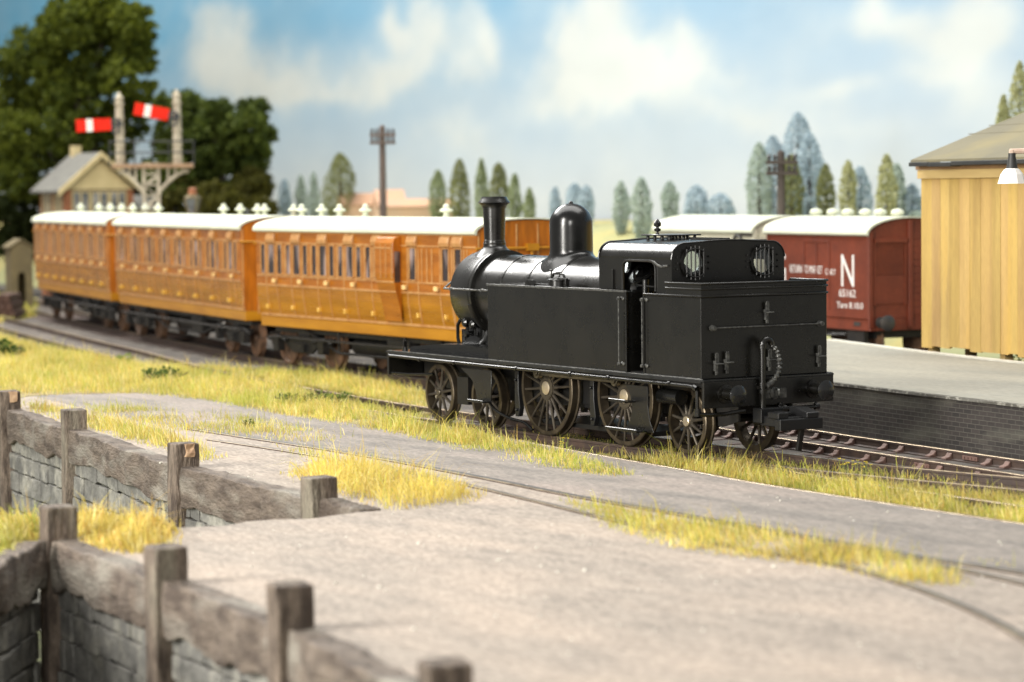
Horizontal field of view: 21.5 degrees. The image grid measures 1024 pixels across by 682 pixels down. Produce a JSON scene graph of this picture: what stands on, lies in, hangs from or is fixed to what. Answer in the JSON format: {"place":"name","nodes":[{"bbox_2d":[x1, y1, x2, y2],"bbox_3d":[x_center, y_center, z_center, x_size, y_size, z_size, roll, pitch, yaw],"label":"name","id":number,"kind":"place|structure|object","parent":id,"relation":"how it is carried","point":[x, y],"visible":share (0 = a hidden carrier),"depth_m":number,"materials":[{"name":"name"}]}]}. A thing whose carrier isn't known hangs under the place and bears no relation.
{"place":"outdoors","nodes":[
{"label":"outdoors","id":0,"kind":"place"},
{"bbox_2d":[37,630,41,680],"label":"lane","id":1,"kind":"structure","parent":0,"point":[39,632],"depth_m":51.54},
{"bbox_2d":[0,541,46,681],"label":"retaining wall","id":2,"kind":"structure","parent":1,"relation":"on","point":[23,573],"depth_m":33.17,"materials":[{"name":"stone"}]},
{"bbox_2d":[0,390,379,629],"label":"retaining wall","id":3,"kind":"structure","parent":1,"relation":"on","point":[43,459],"depth_m":46.52,"materials":[{"name":"stone"}]},
{"bbox_2d":[39,503,472,681],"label":"retaining wall","id":4,"kind":"structure","parent":1,"relation":"on","point":[158,616],"depth_m":30.32,"materials":[{"name":"stone"}]},
{"bbox_2d":[375,198,453,216],"bbox_3d":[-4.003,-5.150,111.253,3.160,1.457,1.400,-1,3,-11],"label":"house","id":5,"kind":"structure","parent":0,"point":[407,207],"depth_m":110.67,"materials":[{"name":"tile"}]},
{"bbox_2d":[0,0,1023,221],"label":"sky","id":6,"kind":"structure","parent":0,"point":[541,99],"depth_m":115.75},
{"bbox_2d":[0,284,1023,486],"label":"ground","id":7,"kind":"structure","parent":0,"point":[194,358],"depth_m":77.61,"materials":[{"name":"grey gravel"}]},
{"bbox_2d":[0,292,25,318],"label":"sleeper stack","id":8,"kind":"object","parent":7,"relation":"on","point":[11,304],"visible":0.95,"depth_m":99.19,"materials":[{"name":"brown wood"}]},
{"bbox_2d":[2,238,33,307],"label":"timber hut","id":9,"kind":"object","parent":7,"relation":"on","point":[18,266],"visible":0.72,"depth_m":105.50,"materials":[{"name":"beige wood"}]},
{"bbox_2d":[0,288,38,322],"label":"grass","id":10,"kind":"structure","parent":7,"relation":"on","point":[29,313],"depth_m":101.81,"materials":[{"name":"yellow plant"}]},
{"bbox_2d":[0,0,160,206],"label":"tree","id":11,"kind":"object","parent":7,"relation":"on","point":[58,93],"visible":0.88,"depth_m":120.64,"materials":[{"name":"green plant"}]},
{"bbox_2d":[0,142,160,262],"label":"tree","id":12,"kind":"object","parent":7,"relation":"on","point":[16,219],"visible":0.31,"depth_m":122.73,"materials":[{"name":"green plant"}]},
{"bbox_2d":[30,146,176,300],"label":"signal box","id":13,"kind":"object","parent":7,"relation":"on","point":[75,178],"visible":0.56,"depth_m":114.95,"materials":[{"name":"beige wood"}]},
{"bbox_2d":[42,193,51,213],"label":"window","id":14,"kind":"structure","parent":13,"relation":"in","point":[46,197],"depth_m":115.98,"materials":[{"name":"white glass"}]},
{"bbox_2d":[71,191,90,211],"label":"window","id":15,"kind":"structure","parent":13,"relation":"in","point":[77,197],"depth_m":114.37,"materials":[{"name":"white glass"}]},
{"bbox_2d":[90,191,108,211],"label":"window","id":16,"kind":"structure","parent":13,"relation":"in","point":[102,197],"depth_m":114.79,"materials":[{"name":"white glass"}]},
{"bbox_2d":[109,191,126,212],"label":"window","id":17,"kind":"structure","parent":13,"relation":"in","point":[116,198],"depth_m":115.21,"materials":[{"name":"white glass"}]},
{"bbox_2d":[76,89,194,212],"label":"bracket signal","id":18,"kind":"object","parent":7,"relation":"on","point":[140,109],"visible":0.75,"depth_m":97.63,"materials":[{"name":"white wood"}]},
{"bbox_2d":[184,188,201,213],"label":"chimney","id":19,"kind":"object","parent":7,"relation":"on","point":[192,199],"visible":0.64,"depth_m":91.83,"materials":[{"name":"beige brick"}]},
{"bbox_2d":[167,354,436,415],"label":"grass","id":20,"kind":"structure","parent":7,"relation":"on","point":[353,385],"depth_m":62.06,"materials":[{"name":"yellow plant"}]},
{"bbox_2d":[370,125,395,216],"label":"telegraph pole","id":21,"kind":"object","parent":7,"relation":"on","point":[382,142],"visible":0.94,"depth_m":91.97,"materials":[{"name":"grey wood"}]},
{"bbox_2d":[0,289,1023,488],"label":"railway track","id":22,"kind":"structure","parent":7,"relation":"on","point":[875,456],"depth_m":49.23,"materials":[{"name":"metal"}]},
{"bbox_2d":[31,203,170,330],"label":"carriage","id":23,"kind":"object","parent":22,"relation":"on","point":[74,255],"visible":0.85,"depth_m":91.12,"materials":[{"name":"brown wood"}]},
{"bbox_2d":[112,203,310,356],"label":"carriage","id":24,"kind":"object","parent":22,"relation":"on","point":[196,273],"visible":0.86,"depth_m":76.82,"materials":[{"name":"brown wood"}]},
{"bbox_2d":[252,204,549,379],"bbox_3d":[-2.752,-1.262,65.561,2.974,4.154,11.938,-3,4,-31],"label":"carriage","id":25,"kind":"object","parent":22,"relation":"on","point":[339,286],"visible":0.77,"depth_m":64.76,"materials":[{"name":"brown wood"}]},
{"bbox_2d":[260,243,265,273],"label":"window","id":26,"kind":"structure","parent":25,"relation":"in","point":[262,245],"depth_m":69.10,"materials":[{"name":"grey glass"}]},
{"bbox_2d":[267,243,275,273],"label":"window","id":27,"kind":"structure","parent":25,"relation":"in","point":[271,255],"depth_m":68.70,"materials":[{"name":"grey glass"}]},
{"bbox_2d":[276,243,282,274],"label":"window","id":28,"kind":"structure","parent":25,"relation":"in","point":[279,247],"depth_m":68.29,"materials":[{"name":"grey glass"}]},
{"bbox_2d":[285,244,290,274],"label":"window","id":29,"kind":"structure","parent":25,"relation":"in","point":[287,246],"depth_m":67.88,"materials":[{"name":"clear glass"}]},
{"bbox_2d":[292,244,300,275],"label":"window","id":30,"kind":"structure","parent":25,"relation":"in","point":[296,248],"depth_m":67.47,"materials":[{"name":"grey glass"}]},
{"bbox_2d":[302,244,308,275],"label":"window","id":31,"kind":"structure","parent":25,"relation":"in","point":[305,268],"depth_m":67.06,"materials":[{"name":"grey glass"}]},
{"bbox_2d":[311,244,316,275],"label":"window","id":32,"kind":"structure","parent":25,"relation":"in","point":[313,246],"depth_m":66.65,"materials":[{"name":"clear glass"}]},
{"bbox_2d":[318,245,327,276],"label":"window","id":33,"kind":"structure","parent":25,"relation":"in","point":[322,249],"depth_m":66.24,"materials":[{"name":"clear glass"}]},
{"bbox_2d":[328,245,334,276],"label":"window","id":34,"kind":"structure","parent":25,"relation":"in","point":[331,248],"depth_m":65.84,"materials":[{"name":"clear glass"}]},
{"bbox_2d":[337,245,343,277],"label":"window","id":35,"kind":"structure","parent":25,"relation":"in","point":[339,247],"depth_m":65.45,"materials":[{"name":"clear glass"}]},
{"bbox_2d":[345,245,353,277],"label":"window","id":36,"kind":"structure","parent":25,"relation":"in","point":[349,249],"depth_m":65.04,"materials":[{"name":"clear glass"}]},
{"bbox_2d":[355,245,361,278],"bbox_3d":[-3.675,-1.894,64.633,0.036,0.790,0.308,-3,4,-31],"label":"window","id":37,"kind":"structure","parent":25,"relation":"in","point":[358,249],"depth_m":64.64,"materials":[{"name":"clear glass"}]},
{"bbox_2d":[364,246,370,278],"bbox_3d":[-3.436,-1.873,64.214,0.036,0.790,0.308,-3,4,-31],"label":"window","id":38,"kind":"structure","parent":25,"relation":"in","point":[367,249],"depth_m":64.24,"materials":[{"name":"grey glass"}]},
{"bbox_2d":[408,247,416,280],"bbox_3d":[-2.297,-1.781,62.360,0.036,0.790,0.368,-3,4,-31],"label":"window","id":39,"kind":"structure","parent":25,"relation":"in","point":[412,251],"depth_m":62.37,"materials":[{"name":"grey glass"}]},
{"bbox_2d":[441,248,449,282],"bbox_3d":[-1.505,-1.716,61.053,0.036,0.790,0.368,-3,4,-31],"label":"window","id":40,"kind":"structure","parent":25,"relation":"in","point":[445,252],"depth_m":61.06,"materials":[{"name":"grey glass"}]},
{"bbox_2d":[453,248,462,273],"bbox_3d":[-1.210,-1.692,60.566,0.036,0.790,0.368,-3,4,-31],"label":"window","id":41,"kind":"structure","parent":25,"relation":"in","point":[458,253],"depth_m":60.59,"materials":[{"name":"grey glass"}]},
{"bbox_2d":[0,316,1023,497],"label":"railway track","id":42,"kind":"structure","parent":7,"relation":"on","point":[1008,482],"depth_m":46.85,"materials":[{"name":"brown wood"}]},
{"bbox_2d":[386,196,833,454],"bbox_3d":[1.559,-0.430,48.295,3.010,4.334,11.805,-3,4,-31],"label":"tank engine","id":43,"kind":"object","parent":42,"relation":"on","point":[710,336],"visible":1,"depth_m":45.60,"materials":[{"name":"metal"}]},
{"bbox_2d":[524,431,750,460],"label":"grass","id":44,"kind":"structure","parent":7,"relation":"on","point":[573,435],"depth_m":47.57,"materials":[{"name":"yellow plant"}]},
{"bbox_2d":[333,406,1023,524],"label":"railway track","id":45,"kind":"structure","parent":7,"relation":"on","point":[973,500],"depth_m":39.32,"materials":[{"name":"metal"}]},
{"bbox_2d":[766,150,797,214],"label":"telegraph pole","id":46,"kind":"object","parent":7,"relation":"on","point":[780,162],"visible":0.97,"depth_m":73.92,"materials":[{"name":"wood"}]},
{"bbox_2d":[589,436,1023,522],"bbox_3d":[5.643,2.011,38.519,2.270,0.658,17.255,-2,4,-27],"label":"grass","id":47,"kind":"structure","parent":7,"relation":"on","point":[864,489],"depth_m":39.75,"materials":[{"name":"yellow plant"}]},
{"bbox_2d":[793,339,1023,459],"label":"station platform","id":48,"kind":"structure","parent":7,"relation":"on","point":[996,428],"depth_m":48.28,"materials":[{"name":"grey brick"}]},
{"bbox_2d":[909,113,1023,397],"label":"wooden shed","id":49,"kind":"structure","parent":7,"relation":"on","point":[972,256],"depth_m":56.36,"materials":[{"name":"beige wood"}]},
{"bbox_2d":[998,148,1023,183],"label":"platform lamp","id":50,"kind":"object","parent":49,"relation":"attached to","point":[1011,173],"visible":1,"depth_m":45.09,"materials":[{"name":"white metal"}]},
{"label":"railway track","id":51,"kind":"object","parent":7,"relation":"on","visible":0},
{"bbox_2d":[652,215,800,238],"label":"goods van","id":52,"kind":"object","parent":51,"relation":"on","point":[737,226],"visible":0.07,"depth_m":73.90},
{"bbox_2d":[762,208,927,350],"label":"goods van","id":53,"kind":"object","parent":51,"relation":"on","point":[866,265],"visible":0.79,"depth_m":67.48,"materials":[{"name":"red wood"}]},
{"bbox_2d":[0,220,1023,360],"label":"hillside","id":54,"kind":"structure","parent":0,"point":[604,231],"depth_m":97.35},
{"bbox_2d":[137,87,278,213],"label":"tree","id":55,"kind":"object","parent":54,"relation":"on","point":[227,142],"visible":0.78,"depth_m":117.23,"materials":[{"name":"green plant"}]},
{"bbox_2d":[160,165,281,214],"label":"tree","id":56,"kind":"object","parent":54,"relation":"on","point":[251,188],"visible":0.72,"depth_m":115.79,"materials":[{"name":"green plant"}]},
{"bbox_2d":[278,179,292,215],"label":"poplar","id":57,"kind":"object","parent":54,"relation":"on","point":[285,203],"visible":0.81,"depth_m":123.63,"materials":[{"name":"blue plant"}]},
{"bbox_2d":[294,174,308,215],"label":"poplar","id":58,"kind":"object","parent":54,"relation":"on","point":[299,194],"visible":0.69,"depth_m":119.66,"materials":[{"name":"green plant"}]},
{"bbox_2d":[307,171,320,215],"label":"poplar","id":59,"kind":"object","parent":54,"relation":"on","point":[313,205],"visible":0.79,"depth_m":117.49,"materials":[{"name":"green plant"}]},
{"bbox_2d":[320,152,355,215],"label":"poplar","id":60,"kind":"object","parent":54,"relation":"on","point":[346,171],"visible":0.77,"depth_m":114.18,"materials":[{"name":"green plant"}]},
{"bbox_2d":[336,193,373,216],"bbox_3d":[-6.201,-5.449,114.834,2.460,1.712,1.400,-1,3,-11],"label":"house","id":61,"kind":"structure","parent":54,"relation":"on","point":[358,202],"depth_m":114.22,"materials":[{"name":"tile"}]},
{"bbox_2d":[372,189,405,216],"bbox_3d":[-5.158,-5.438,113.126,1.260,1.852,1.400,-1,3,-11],"label":"house","id":62,"kind":"structure","parent":54,"relation":"on","point":[395,193],"depth_m":112.89,"materials":[{"name":"tile"}]},
{"bbox_2d":[428,169,447,216],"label":"poplar","id":63,"kind":"object","parent":54,"relation":"on","point":[437,181],"visible":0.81,"depth_m":109.22,"materials":[{"name":"green plant"}]},
{"bbox_2d":[448,158,471,216],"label":"poplar","id":64,"kind":"object","parent":54,"relation":"on","point":[460,176],"visible":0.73,"depth_m":106.67,"materials":[{"name":"green plant"}]},
{"bbox_2d":[474,157,489,216],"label":"poplar","id":65,"kind":"object","parent":54,"relation":"on","point":[482,175],"visible":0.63,"depth_m":104.33,"materials":[{"name":"green plant"}]},
{"bbox_2d":[488,161,508,216],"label":"poplar","id":66,"kind":"object","parent":54,"relation":"on","point":[499,175],"visible":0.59,"depth_m":106.08,"materials":[{"name":"green plant"}]},
{"bbox_2d":[508,173,522,216],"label":"poplar","id":67,"kind":"object","parent":54,"relation":"on","point":[514,183],"visible":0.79,"depth_m":104.16,"materials":[{"name":"green plant"}]},
{"bbox_2d":[522,187,536,217],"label":"poplar","id":68,"kind":"object","parent":54,"relation":"on","point":[529,202],"visible":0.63,"depth_m":102.32,"materials":[{"name":"green plant"}]},
{"bbox_2d":[549,187,561,216],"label":"poplar","id":69,"kind":"object","parent":54,"relation":"on","point":[555,201],"visible":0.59,"depth_m":103.16,"materials":[{"name":"blue plant"}]},
{"bbox_2d":[565,182,584,206],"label":"poplar","id":70,"kind":"object","parent":54,"relation":"on","point":[573,189],"visible":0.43,"depth_m":102.67,"materials":[{"name":"blue plant"}]},
{"bbox_2d":[576,185,594,219],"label":"poplar","id":71,"kind":"object","parent":54,"relation":"on","point":[588,203],"visible":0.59,"depth_m":101.62,"materials":[{"name":"blue plant"}]},
{"bbox_2d":[611,180,632,234],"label":"poplar","id":72,"kind":"object","parent":54,"relation":"on","point":[620,190],"visible":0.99,"depth_m":96.97,"materials":[{"name":"green plant"}]},
{"bbox_2d":[628,176,652,237],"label":"poplar","id":73,"kind":"object","parent":54,"relation":"on","point":[641,222],"visible":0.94,"depth_m":94.94,"materials":[{"name":"green plant"}]},
{"bbox_2d":[660,180,679,218],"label":"poplar","id":74,"kind":"object","parent":54,"relation":"on","point":[671,198],"visible":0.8,"depth_m":96.04,"materials":[{"name":"green plant"}]},
{"bbox_2d":[682,184,707,214],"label":"poplar","id":75,"kind":"object","parent":54,"relation":"on","point":[697,195],"visible":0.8,"depth_m":95.13,"materials":[{"name":"blue plant"}]},
{"bbox_2d":[703,192,736,214],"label":"bush","id":76,"kind":"object","parent":54,"relation":"on","point":[720,197],"visible":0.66,"depth_m":94.59,"materials":[{"name":"blue plant"}]},
{"bbox_2d":[744,141,773,214],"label":"poplar","id":77,"kind":"object","parent":54,"relation":"on","point":[757,190],"visible":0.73,"depth_m":89.02,"materials":[{"name":"green plant"}]},
{"bbox_2d":[754,135,788,214],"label":"poplar","id":78,"kind":"object","parent":54,"relation":"on","point":[775,146],"visible":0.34,"depth_m":91.24,"materials":[{"name":"blue plant"}]},
{"bbox_2d":[785,154,805,215],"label":"poplar","id":79,"kind":"object","parent":54,"relation":"on","point":[792,188],"visible":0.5,"depth_m":88.31,"materials":[{"name":"green plant"}]},
{"bbox_2d":[782,112,819,215],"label":"poplar","id":80,"kind":"object","parent":54,"relation":"on","point":[799,119],"visible":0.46,"depth_m":90.64,"materials":[{"name":"blue plant"}]},
{"bbox_2d":[793,132,824,215],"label":"poplar","id":81,"kind":"object","parent":54,"relation":"on","point":[809,138],"visible":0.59,"depth_m":89.52,"materials":[{"name":"green plant"}]},
{"bbox_2d":[815,163,836,215],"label":"poplar","id":82,"kind":"object","parent":54,"relation":"on","point":[822,185],"visible":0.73,"depth_m":88.43,"materials":[{"name":"green plant"}]},
{"bbox_2d":[837,160,857,215],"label":"poplar","id":83,"kind":"object","parent":54,"relation":"on","point":[849,173],"visible":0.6,"depth_m":86.65,"materials":[{"name":"green plant"}]},
{"bbox_2d":[850,166,873,215],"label":"poplar","id":84,"kind":"object","parent":54,"relation":"on","point":[860,171],"visible":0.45,"depth_m":87.30,"materials":[{"name":"blue plant"}]},
{"bbox_2d":[874,153,898,215],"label":"poplar","id":85,"kind":"object","parent":54,"relation":"on","point":[886,187],"visible":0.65,"depth_m":83.41,"materials":[{"name":"green plant"}]},
{"bbox_2d":[889,163,906,215],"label":"poplar","id":86,"kind":"object","parent":54,"relation":"on","point":[898,172],"visible":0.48,"depth_m":85.26,"materials":[{"name":"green plant"}]},
{"bbox_2d":[901,183,920,215],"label":"poplar","id":87,"kind":"object","parent":54,"relation":"on","point":[912,200],"visible":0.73,"depth_m":85.12,"materials":[{"name":"blue plant"}]},
{"bbox_2d":[994,94,1011,123],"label":"poplar","id":88,"kind":"object","parent":54,"relation":"on","point":[1003,112],"visible":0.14,"depth_m":78.79,"materials":[{"name":"green plant"}]},
{"bbox_2d":[1008,60,1023,116],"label":"poplar","id":89,"kind":"object","parent":54,"relation":"on","point":[1015,90],"visible":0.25,"depth_m":78.89,"materials":[{"name":"green plant"}]},
{"bbox_2d":[21,396,1023,681],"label":"yard","id":90,"kind":"structure","parent":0,"point":[609,618],"depth_m":29.30,"materials":[{"name":"grey concrete"}]},
{"bbox_2d":[21,388,227,461],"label":"grass","id":91,"kind":"structure","parent":90,"relation":"on","point":[128,428],"depth_m":49.77,"materials":[{"name":"yellow plant"}]},
{"bbox_2d":[72,488,183,554],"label":"grass","id":92,"kind":"structure","parent":90,"relation":"on","point":[121,531],"depth_m":34.67,"materials":[{"name":"yellow plant"}]},
{"bbox_2d":[0,328,498,445],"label":"turf","id":93,"kind":"structure","parent":90,"relation":"on","point":[23,394],"depth_m":59.83,"materials":[{"name":"yellow plant"}]},
{"bbox_2d":[0,337,24,356],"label":"bush","id":94,"kind":"object","parent":93,"relation":"on","point":[13,348],"visible":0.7,"depth_m":72.45,"materials":[{"name":"green plant"}]},
{"bbox_2d":[141,365,188,381],"bbox_3d":[-8.086,0.816,62.920,1.116,0.526,1.258,-1,3,-15],"label":"bush","id":95,"kind":"object","parent":93,"relation":"on","point":[162,371],"visible":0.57,"depth_m":62.80,"materials":[{"name":"green plant"}]},
{"bbox_2d":[313,390,351,403],"bbox_3d":[-3.767,1.184,57.036,0.839,0.328,0.852,-3,4,-31],"label":"bush","id":96,"kind":"object","parent":93,"relation":"on","point":[341,396],"visible":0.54,"depth_m":56.91,"materials":[{"name":"green plant"}]},
{"bbox_2d":[265,427,499,510],"bbox_3d":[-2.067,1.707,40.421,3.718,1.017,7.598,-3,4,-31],"label":"grass","id":97,"kind":"structure","parent":90,"relation":"on","point":[367,477],"depth_m":39.63,"materials":[{"name":"yellow plant"}]},
{"bbox_2d":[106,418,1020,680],"bbox_3d":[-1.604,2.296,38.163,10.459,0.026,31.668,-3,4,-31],"label":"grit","id":98,"kind":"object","parent":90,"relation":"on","point":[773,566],"visible":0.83,"depth_m":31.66,"materials":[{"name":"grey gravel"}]},
{"bbox_2d":[184,428,1023,642],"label":"inset track","id":99,"kind":"structure","parent":90,"relation":"on","point":[1014,632],"depth_m":33.81,"materials":[{"name":"grey metal"}]},
{"bbox_2d":[558,492,972,586],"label":"grass","id":100,"kind":"structure","parent":90,"relation":"on","point":[697,528],"depth_m":33.07,"materials":[{"name":"yellow plant"}]},
{"bbox_2d":[35,393,1023,570],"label":"path","id":101,"kind":"structure","parent":0,"point":[955,537],"depth_m":39.51,"materials":[{"name":"grey concrete"}]},
{"bbox_2d":[79,395,354,441],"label":"grass","id":102,"kind":"structure","parent":101,"relation":"on","point":[240,426],"depth_m":51.01,"materials":[{"name":"yellow plant"}]},
{"bbox_2d":[421,416,642,476],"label":"grass","id":103,"kind":"structure","parent":101,"relation":"on","point":[569,457],"depth_m":44.55,"materials":[{"name":"yellow plant"}]},
{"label":"turf","id":104,"kind":"object","parent":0,"visible":0},
{"bbox_2d":[336,390,433,418],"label":"grass","id":105,"kind":"structure","parent":104,"relation":"on","point":[379,408],"depth_m":55.67,"materials":[{"name":"yellow plant"}]},
{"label":"turf","id":106,"kind":"object","parent":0,"visible":0},
{"bbox_2d":[810,464,1023,504],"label":"grass","id":107,"kind":"structure","parent":106,"relation":"on","point":[976,494],"depth_m":39.12,"materials":[{"name":"yellow plant"}]},
{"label":"lane bank","id":108,"kind":"structure","parent":0,"visible":0},
{"bbox_2d":[0,492,48,554],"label":"grass","id":109,"kind":"structure","parent":108,"relation":"on","point":[22,528],"depth_m":34.92,"materials":[{"name":"yellow plant"}]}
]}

